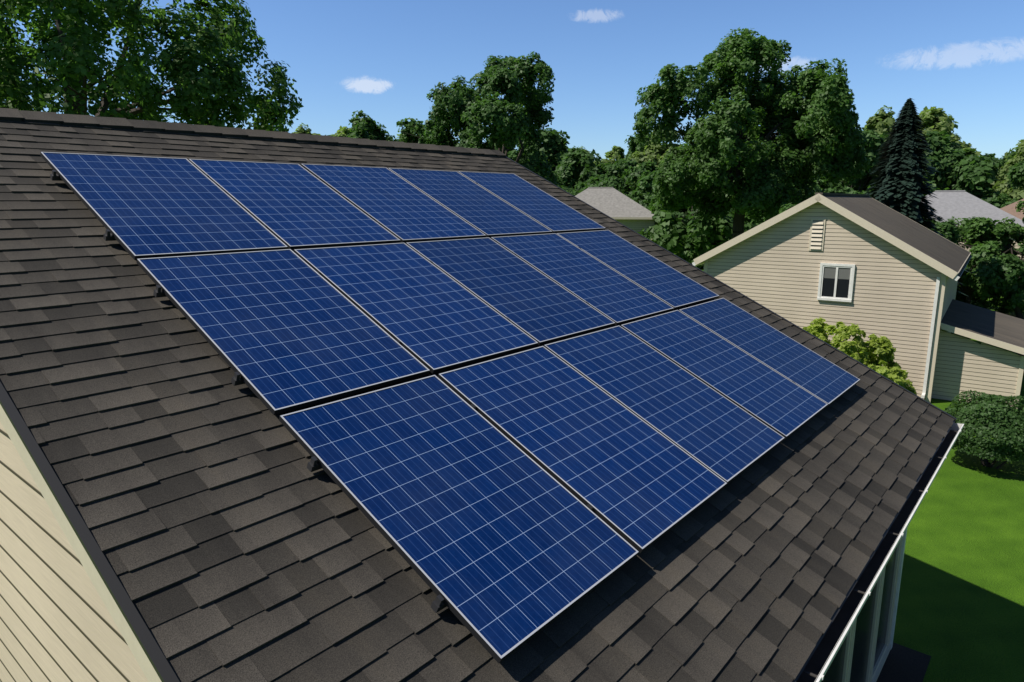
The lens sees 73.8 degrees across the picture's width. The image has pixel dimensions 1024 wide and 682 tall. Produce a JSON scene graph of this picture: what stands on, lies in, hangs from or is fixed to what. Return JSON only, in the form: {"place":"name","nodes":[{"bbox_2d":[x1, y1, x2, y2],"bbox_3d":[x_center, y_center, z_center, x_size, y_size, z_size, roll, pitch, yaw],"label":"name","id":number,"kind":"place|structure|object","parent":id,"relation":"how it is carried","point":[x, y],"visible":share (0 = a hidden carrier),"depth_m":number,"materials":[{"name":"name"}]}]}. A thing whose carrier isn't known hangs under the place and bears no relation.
{"place":"outdoors","nodes":[
{"label":"outdoors","id":0,"kind":"place"},
{"bbox_2d":[5,0,1023,159],"label":"sky","id":1,"kind":"structure","parent":0,"point":[382,59],"materials":[{"name":"blue"}]},
{"bbox_2d":[671,250,1023,681],"bbox_3d":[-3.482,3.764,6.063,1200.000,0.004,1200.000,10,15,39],"label":"ground","id":2,"kind":"structure","parent":0,"point":[960,613],"depth_m":9.02,"materials":[{"name":"green plant"}]},
{"bbox_2d":[0,0,303,131],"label":"tree","id":3,"kind":"object","parent":2,"relation":"on","point":[71,41],"visible":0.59,"depth_m":18.20,"materials":[{"name":"green plant"}]},
{"bbox_2d":[292,123,351,136],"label":"trees","id":4,"kind":"object","parent":2,"relation":"on","point":[343,131],"visible":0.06,"depth_m":70.70,"materials":[{"name":"green plant"}]},
{"bbox_2d":[327,110,400,141],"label":"tree","id":5,"kind":"object","parent":2,"relation":"on","point":[365,127],"visible":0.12,"depth_m":41.23,"materials":[{"name":"green plant"}]},
{"bbox_2d":[396,117,426,143],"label":"tree","id":6,"kind":"object","parent":2,"relation":"on","point":[414,127],"visible":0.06,"depth_m":47.38,"materials":[{"name":"green plant"}]},
{"bbox_2d":[401,51,556,185],"bbox_3d":[-1.375,-8.960,36.682,8.791,12.564,8.801,10,15,39],"label":"tree","id":7,"kind":"object","parent":2,"relation":"on","point":[466,110],"visible":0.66,"depth_m":33.73,"materials":[{"name":"green plant"}]},
{"bbox_2d":[0,157,963,681],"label":"house walls","id":8,"kind":"structure","parent":2,"relation":"on","point":[68,611],"depth_m":3.62,"materials":[{"name":"beige"}]},
{"bbox_2d":[0,108,953,681],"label":"roof shingles","id":9,"kind":"object","parent":8,"relation":"on","point":[234,538],"visible":0.38,"depth_m":3.33,"materials":[{"name":"brown"}]},
{"bbox_2d":[50,170,829,612],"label":"solar panel mounts","id":10,"kind":"object","parent":9,"relation":"on","point":[438,604],"visible":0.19,"depth_m":3.62,"materials":[{"name":"grey metal"}]},
{"bbox_2d":[40,152,287,259],"bbox_3d":[-2.560,-1.028,5.023,1.468,0.713,1.071,10,15,39],"label":"solar panel","id":11,"kind":"object","parent":10,"relation":"attached to","point":[139,207],"visible":0.93,"depth_m":4.94,"materials":[{"name":"blue glass"}]},
{"bbox_2d":[137,249,429,414],"bbox_3d":[-1.416,-0.150,4.229,1.469,0.714,1.071,10,15,39],"label":"solar panel","id":12,"kind":"object","parent":10,"relation":"attached to","point":[283,331],"visible":1,"depth_m":4.13,"materials":[{"name":"blue glass"}]},
{"bbox_2d":[189,159,400,249],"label":"solar panel","id":13,"kind":"object","parent":10,"relation":"attached to","point":[293,206],"visible":0.88,"depth_m":5.77,"materials":[{"name":"blue glass"}]},
{"bbox_2d":[301,164,485,242],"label":"solar panel","id":14,"kind":"object","parent":10,"relation":"attached to","point":[399,207],"visible":0.98,"depth_m":6.60,"materials":[{"name":"blue glass"}]},
{"bbox_2d":[294,243,537,373],"bbox_3d":[-0.711,-0.319,5.053,1.469,0.709,1.071,10,15,39],"label":"solar panel","id":15,"kind":"object","parent":10,"relation":"attached to","point":[431,317],"visible":0.94,"depth_m":4.97,"materials":[{"name":"blue glass"}]},
{"bbox_2d":[279,375,638,662],"bbox_3d":[-0.265,0.732,3.434,1.469,0.711,1.071,10,15,39],"label":"solar panel","id":16,"kind":"object","parent":10,"relation":"attached to","point":[504,546],"visible":1,"depth_m":3.32,"materials":[{"name":"blue glass"}]},
{"bbox_2d":[388,168,552,237],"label":"solar panel","id":17,"kind":"object","parent":10,"relation":"attached to","point":[481,209],"visible":0.91,"depth_m":7.44,"materials":[{"name":"blue glass"}]},
{"bbox_2d":[406,237,614,345],"bbox_3d":[-0.013,-0.489,5.880,1.469,0.710,1.071,10,15,39],"label":"solar panel","id":18,"kind":"object","parent":10,"relation":"attached to","point":[540,308],"visible":0.94,"depth_m":5.81,"materials":[{"name":"blue glass"}]},
{"bbox_2d":[458,171,605,232],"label":"solar panel","id":19,"kind":"object","parent":10,"relation":"attached to","point":[546,210],"visible":0.91,"depth_m":8.27,"materials":[{"name":"silicon solar cells"},{"name":"glass"},{"name":"aluminium"}]},
{"bbox_2d":[438,346,726,552],"bbox_3d":[0.441,0.559,4.262,1.470,0.710,1.071,10,15,39],"label":"solar panel","id":20,"kind":"object","parent":10,"relation":"attached to","point":[637,483],"visible":0.94,"depth_m":4.16,"materials":[{"name":"silicon solar cells"},{"name":"glass"},{"name":"aluminium"}]},
{"bbox_2d":[491,233,673,325],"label":"solar panel","id":21,"kind":"object","parent":10,"relation":"attached to","point":[617,298],"visible":0.95,"depth_m":6.64,"materials":[{"name":"silicon solar cells"},{"name":"glass"},{"name":"aluminium"}]},
{"bbox_2d":[556,230,718,309],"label":"solar panel","id":22,"kind":"object","parent":10,"relation":"attached to","point":[666,283],"visible":0.95,"depth_m":7.47,"materials":[{"name":"silicon solar cells"},{"name":"glass"},{"name":"aluminium"}]},
{"bbox_2d":[544,326,783,483],"bbox_3d":[1.135,0.389,5.088,1.469,0.714,1.071,10,15,39],"label":"solar panel","id":23,"kind":"object","parent":10,"relation":"attached to","point":[726,440],"visible":0.93,"depth_m":5.01,"materials":[{"name":"silicon solar cells"},{"name":"glass"},{"name":"aluminium"}]},
{"bbox_2d":[621,310,827,438],"bbox_3d":[1.838,0.218,5.912,1.469,0.710,1.071,10,15,39],"label":"solar panel","id":24,"kind":"object","parent":10,"relation":"attached to","point":[783,406],"visible":0.94,"depth_m":5.84,"materials":[{"name":"silicon solar cells"},{"name":"glass"},{"name":"aluminium"}]},
{"bbox_2d":[679,298,859,406],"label":"solar panel","id":25,"kind":"object","parent":10,"relation":"attached to","point":[808,370],"visible":0.95,"depth_m":6.68,"materials":[{"name":"silicon solar cells"},{"name":"glass"},{"name":"aluminium"}]},
{"bbox_2d":[485,136,515,152],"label":"tree","id":26,"kind":"object","parent":2,"relation":"on","point":[510,149],"visible":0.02,"depth_m":109.92,"materials":[{"name":"green plant"}]},
{"bbox_2d":[507,150,517,160],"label":"tree","id":27,"kind":"object","parent":2,"relation":"on","point":[511,155],"visible":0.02,"depth_m":94.60,"materials":[{"name":"green plant"}]},
{"bbox_2d":[544,161,557,182],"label":"tree","id":28,"kind":"object","parent":2,"relation":"on","point":[553,175],"visible":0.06,"depth_m":68.59,"materials":[{"name":"green plant"}]},
{"bbox_2d":[516,128,586,189],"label":"trees","id":29,"kind":"object","parent":2,"relation":"on","point":[554,142],"visible":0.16,"depth_m":87.77,"materials":[{"name":"green plant"}]},
{"bbox_2d":[556,178,572,192],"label":"tree","id":30,"kind":"object","parent":2,"relation":"on","point":[562,185],"visible":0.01,"depth_m":74.07,"materials":[{"name":"green plant"}]},
{"bbox_2d":[567,190,582,195],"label":"tree","id":31,"kind":"object","parent":2,"relation":"on","point":[574,193],"visible":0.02,"depth_m":71.45,"materials":[{"name":"green plant"}]},
{"bbox_2d":[556,146,639,191],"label":"tree","id":32,"kind":"object","parent":2,"relation":"on","point":[576,161],"visible":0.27,"depth_m":80.32,"materials":[{"name":"green plant"}]},
{"bbox_2d":[579,146,624,163],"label":"tree","id":33,"kind":"object","parent":2,"relation":"on","point":[615,154],"visible":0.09,"depth_m":108.58,"materials":[{"name":"green plant"}]},
{"bbox_2d":[575,187,654,239],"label":"house","id":34,"kind":"structure","parent":2,"relation":"on","point":[618,206],"depth_m":52.95,"materials":[{"name":"brick"}]},
{"bbox_2d":[585,160,659,193],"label":"trees","id":35,"kind":"object","parent":2,"relation":"on","point":[634,173],"visible":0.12,"depth_m":72.04,"materials":[{"name":"green plant"}]},
{"bbox_2d":[596,133,661,167],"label":"trees","id":36,"kind":"object","parent":2,"relation":"on","point":[635,147],"visible":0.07,"depth_m":94.14,"materials":[{"name":"green plant"}]},
{"bbox_2d":[624,184,646,201],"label":"tree","id":37,"kind":"object","parent":2,"relation":"on","point":[628,194],"visible":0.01,"depth_m":72.07,"materials":[{"name":"green plant"}]},
{"bbox_2d":[631,170,656,209],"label":"tree","id":38,"kind":"object","parent":2,"relation":"on","point":[644,188],"visible":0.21,"depth_m":68.41,"materials":[{"name":"green plant"}]},
{"bbox_2d":[624,131,688,168],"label":"trees","id":39,"kind":"object","parent":2,"relation":"on","point":[653,153],"visible":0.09,"depth_m":84.31,"materials":[{"name":"green plant"}]},
{"bbox_2d":[637,146,679,210],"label":"tree","id":40,"kind":"object","parent":2,"relation":"on","point":[661,158],"visible":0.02,"depth_m":75.74,"materials":[{"name":"green plant"}]},
{"bbox_2d":[648,197,695,250],"bbox_3d":[16.323,-11.435,66.084,8.885,6.383,7.798,4,12,20],"label":"tree","id":41,"kind":"object","parent":2,"relation":"on","point":[686,219],"visible":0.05,"depth_m":63.21,"materials":[{"name":"green plant"}]},
{"bbox_2d":[635,177,745,215],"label":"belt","id":42,"kind":"object","parent":2,"relation":"on","point":[684,211],"visible":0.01,"depth_m":69.55,"materials":[{"name":"green plant"}]},
{"bbox_2d":[637,195,761,268],"bbox_3d":[14.029,-8.742,51.030,9.060,8.512,7.994,6,13,29],"label":"tree","id":43,"kind":"object","parent":2,"relation":"on","point":[698,237],"visible":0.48,"depth_m":49.32,"materials":[{"name":"green plant"}]},
{"bbox_2d":[632,27,871,238],"bbox_3d":[13.209,-9.947,37.659,11.790,14.215,11.870,10,15,39],"label":"tree","id":44,"kind":"object","parent":2,"relation":"on","point":[728,140],"visible":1,"depth_m":35.04,"materials":[{"name":"green plant"}]},
{"bbox_2d":[778,203,795,214],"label":"garden tree","id":45,"kind":"object","parent":2,"relation":"on","point":[783,209],"visible":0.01,"depth_m":30.05,"materials":[{"name":"green plant"}]},
{"bbox_2d":[753,133,853,209],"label":"tree","id":46,"kind":"object","parent":2,"relation":"on","point":[842,183],"visible":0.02,"depth_m":68.55,"materials":[{"name":"green plant"}]},
{"bbox_2d":[807,178,822,195],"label":"tree","id":47,"kind":"object","parent":2,"relation":"on","point":[816,189],"depth_m":50.77,"materials":[{"name":"green plant"}]},
{"bbox_2d":[692,193,1023,402],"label":"neighbour house","id":48,"kind":"structure","parent":2,"relation":"on","point":[867,264],"depth_m":17.34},
{"bbox_2d":[802,318,916,394],"bbox_3d":[7.868,0.705,16.142,2.997,2.462,3.119,10,15,39],"label":"tall shrub","id":49,"kind":"object","parent":2,"relation":"on","point":[859,349],"depth_m":15.55,"materials":[{"name":"green plant"}]},
{"bbox_2d":[848,185,874,197],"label":"tree","id":50,"kind":"object","parent":2,"relation":"on","point":[856,192],"depth_m":58.40,"materials":[{"name":"green plant"}]},
{"bbox_2d":[810,127,920,193],"bbox_3d":[33.029,-14.320,66.028,9.384,11.927,9.061,-1,12,-6],"label":"tree","id":51,"kind":"object","parent":2,"relation":"on","point":[875,142],"visible":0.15,"depth_m":63.50,"materials":[{"name":"green plant"}]},
{"bbox_2d":[864,105,962,189],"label":"trees","id":52,"kind":"object","parent":2,"relation":"on","point":[933,118],"visible":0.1,"depth_m":68.16,"materials":[{"name":"green plant"}]},
{"bbox_2d":[864,98,967,295],"bbox_3d":[14.401,-4.606,25.512,5.212,8.535,5.820,10,15,39],"label":"spruce","id":53,"kind":"object","parent":2,"relation":"on","point":[901,179],"visible":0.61,"depth_m":24.52,"materials":[{"name":"green plant"}]},
{"bbox_2d":[865,130,999,196],"bbox_3d":[41.366,-14.407,67.035,12.059,11.646,12.439,11,16,43],"label":"tree","id":54,"kind":"object","parent":2,"relation":"on","point":[972,169],"visible":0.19,"depth_m":62.20,"materials":[{"name":"green plant"}]},
{"bbox_2d":[926,218,971,273],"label":"garden tree","id":55,"kind":"object","parent":2,"relation":"on","point":[956,234],"visible":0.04,"depth_m":28.54,"materials":[{"name":"green plant"}]},
{"bbox_2d":[928,114,980,155],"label":"tree","id":56,"kind":"object","parent":2,"relation":"on","point":[955,138],"visible":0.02,"depth_m":92.25,"materials":[{"name":"green plant"}]},
{"bbox_2d":[925,181,999,208],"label":"tree","id":57,"kind":"object","parent":2,"relation":"on","point":[936,188],"depth_m":54.15,"materials":[{"name":"green plant"}]},
{"bbox_2d":[932,216,1010,288],"bbox_3d":[20.380,-3.798,32.511,5.208,4.329,5.476,10,15,39],"label":"garden tree","id":58,"kind":"object","parent":2,"relation":"on","point":[962,233],"visible":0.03,"depth_m":30.34,"materials":[{"name":"green plant"}]},
{"bbox_2d":[923,190,1023,268],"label":"house","id":59,"kind":"structure","parent":2,"relation":"on","point":[949,204],"depth_m":40.71,"materials":[{"name":"brick"}]},
{"bbox_2d":[929,216,1023,308],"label":"garden tree","id":60,"kind":"object","parent":2,"relation":"on","point":[1010,267],"visible":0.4,"depth_m":26.88,"materials":[{"name":"green plant"}]},
{"bbox_2d":[943,390,1023,468],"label":"round shrub","id":61,"kind":"object","parent":2,"relation":"on","point":[1005,414],"depth_m":12.27,"materials":[{"name":"green plant"}]},
{"bbox_2d":[949,173,1021,207],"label":"trees","id":62,"kind":"object","parent":2,"relation":"on","point":[991,198],"visible":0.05,"depth_m":60.55,"materials":[{"name":"green plant"}]},
{"bbox_2d":[961,200,1023,319],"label":"garden tree","id":63,"kind":"object","parent":2,"relation":"on","point":[997,242],"visible":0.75,"depth_m":28.15,"materials":[{"name":"green plant"}]},
{"bbox_2d":[985,153,1003,190],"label":"tree","id":64,"kind":"object","parent":2,"relation":"on","point":[994,158],"visible":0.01,"depth_m":75.09,"materials":[{"name":"green plant"}]},
{"bbox_2d":[998,156,1006,165],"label":"tree","id":65,"kind":"object","parent":2,"relation":"on","point":[1003,160],"visible":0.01,"depth_m":86.29,"materials":[{"name":"green plant"}]},
{"bbox_2d":[988,142,1023,197],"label":"tree","id":66,"kind":"object","parent":2,"relation":"on","point":[1004,171],"visible":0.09,"depth_m":73.05,"materials":[{"name":"green plant"}]},
{"bbox_2d":[1000,199,1023,259],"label":"house","id":67,"kind":"structure","parent":2,"relation":"on","point":[1010,209],"depth_m":44.50,"materials":[{"name":"brick"}]},
{"bbox_2d":[1006,147,1018,160],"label":"tree","id":68,"kind":"object","parent":2,"relation":"on","point":[1012,154],"depth_m":74.94,"materials":[{"name":"green plant"}]},
{"bbox_2d":[1004,139,1023,165],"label":"tree","id":69,"kind":"object","parent":2,"relation":"on","point":[1005,154],"visible":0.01,"depth_m":84.28,"materials":[{"name":"green plant"}]},
{"bbox_2d":[1006,186,1023,200],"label":"tree","id":70,"kind":"object","parent":2,"relation":"on","point":[1018,193],"visible":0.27,"depth_m":58.95,"materials":[{"name":"green plant"}]},
{"bbox_2d":[1008,160,1023,189],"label":"tree","id":71,"kind":"object","parent":2,"relation":"on","point":[1016,172],"visible":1,"depth_m":29.31,"materials":[{"name":"green plant"}]}
]}

